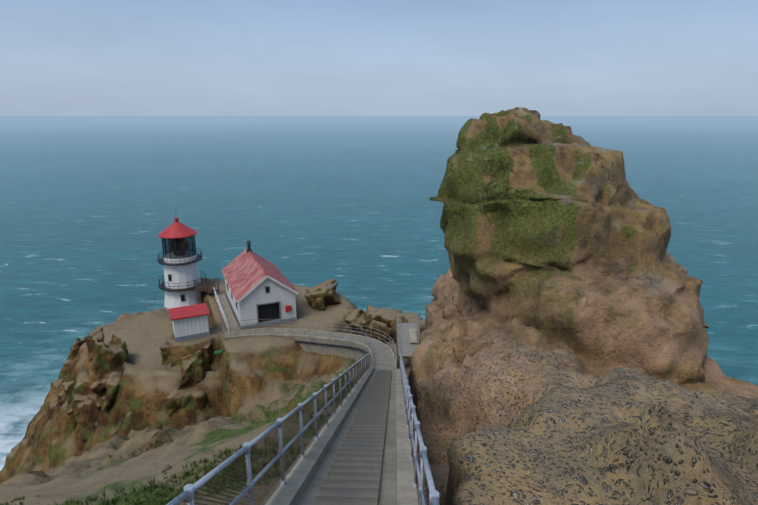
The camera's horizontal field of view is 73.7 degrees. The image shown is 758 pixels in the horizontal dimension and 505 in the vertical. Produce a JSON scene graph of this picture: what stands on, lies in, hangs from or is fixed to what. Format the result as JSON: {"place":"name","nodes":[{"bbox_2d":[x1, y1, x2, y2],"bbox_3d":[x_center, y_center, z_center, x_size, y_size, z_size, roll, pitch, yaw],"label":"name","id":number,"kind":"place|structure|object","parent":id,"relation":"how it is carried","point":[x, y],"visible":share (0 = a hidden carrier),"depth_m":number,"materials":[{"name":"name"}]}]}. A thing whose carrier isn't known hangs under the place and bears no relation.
{"place":"outdoors","nodes":[
{"label":"outdoors","id":0,"kind":"place"},
{"bbox_2d":[0,278,448,504],"bbox_3d":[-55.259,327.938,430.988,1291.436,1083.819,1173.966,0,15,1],"label":"headland","id":1,"kind":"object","parent":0,"point":[51,459],"depth_m":49.15,"materials":[{"name":"brown soil"}]},
{"bbox_2d":[1,422,266,504],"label":"grass tufts","id":2,"kind":"object","parent":1,"relation":"on","point":[168,489],"visible":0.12,"depth_m":16.78,"materials":[{"name":"green plant"}]},
{"bbox_2d":[157,210,206,311],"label":"lighthouse tower","id":3,"kind":"structure","parent":1,"relation":"on","point":[179,259],"depth_m":65.68,"materials":[{"name":"white paint"}]},
{"bbox_2d":[146,291,220,350],"bbox_3d":[-24.875,7.561,60.196,5.975,3.452,24.356,-9,18,-31],"label":"terrace fence","id":4,"kind":"object","parent":1,"relation":"on","point":[177,341],"visible":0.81,"depth_m":51.18,"materials":[{"name":"grey metal"}]},
{"bbox_2d":[168,303,209,341],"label":"storage shed","id":5,"kind":"structure","parent":1,"relation":"on","point":[190,322],"depth_m":52.26,"materials":[{"name":"grey paint"}]},
{"bbox_2d":[194,278,218,303],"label":"wooden deck","id":6,"kind":"structure","parent":1,"relation":"on","point":[208,289],"depth_m":65.54,"materials":[{"name":"brown wood"}]},
{"bbox_2d":[213,287,240,333],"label":"walkway","id":7,"kind":"structure","parent":1,"relation":"on","point":[227,314],"depth_m":58.98,"materials":[{"name":"white paint"}]},
{"bbox_2d":[57,279,424,472],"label":"rocks","id":8,"kind":"object","parent":1,"relation":"on","point":[96,390],"visible":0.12,"depth_m":51.60,"materials":[{"name":"brown stone"}]},
{"bbox_2d":[221,240,298,328],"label":"equipment building","id":9,"kind":"structure","parent":1,"relation":"on","point":[260,287],"depth_m":56.00,"materials":[{"name":"grey paint"}]},
{"bbox_2d":[224,328,397,371],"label":"walkway","id":10,"kind":"structure","parent":1,"relation":"on","point":[383,357],"depth_m":48.89,"materials":[{"name":"concrete"}]},
{"bbox_2d":[223,319,396,368],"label":"path railings","id":11,"kind":"object","parent":10,"relation":"on","point":[371,342],"visible":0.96,"depth_m":50.33,"materials":[{"name":"grey metal"}]},
{"bbox_2d":[295,341,369,356],"bbox_3d":[-6.912,8.346,47.797,19.436,4.827,4.830,12,19,37],"label":"black pipe","id":12,"kind":"object","parent":1,"relation":"on","point":[365,352],"visible":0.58,"depth_m":48.33,"materials":[{"name":"black metal"}]},
{"bbox_2d":[261,369,417,504],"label":"stairway","id":13,"kind":"object","parent":1,"relation":"on","point":[358,452],"visible":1,"depth_m":9.85,"materials":[{"name":"concrete"}]},
{"bbox_2d":[166,353,438,504],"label":"stair railings","id":14,"kind":"object","parent":13,"relation":"on","point":[293,434],"visible":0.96,"depth_m":7.45,"materials":[{"name":"grey metal"}]},
{"bbox_2d":[396,312,420,362],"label":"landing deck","id":15,"kind":"structure","parent":1,"relation":"on","point":[413,336],"depth_m":40.41,"materials":[{"name":"grey concrete"}]},
{"bbox_2d":[407,107,757,504],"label":"pinnacle rock","id":16,"kind":"object","parent":1,"relation":"on","point":[559,356],"visible":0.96,"depth_m":16.79,"materials":[{"name":"brown stone"}]},
{"bbox_2d":[0,116,757,470],"bbox_3d":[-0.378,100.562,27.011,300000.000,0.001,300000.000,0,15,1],"label":"sea","id":17,"kind":"structure","parent":0,"point":[92,208],"depth_m":587.27,"materials":[{"name":"teal liquid"}]},
{"bbox_2d":[0,0,757,115],"label":"sky","id":18,"kind":"structure","parent":0,"point":[58,57],"materials":[{"name":"blue"}]}
]}

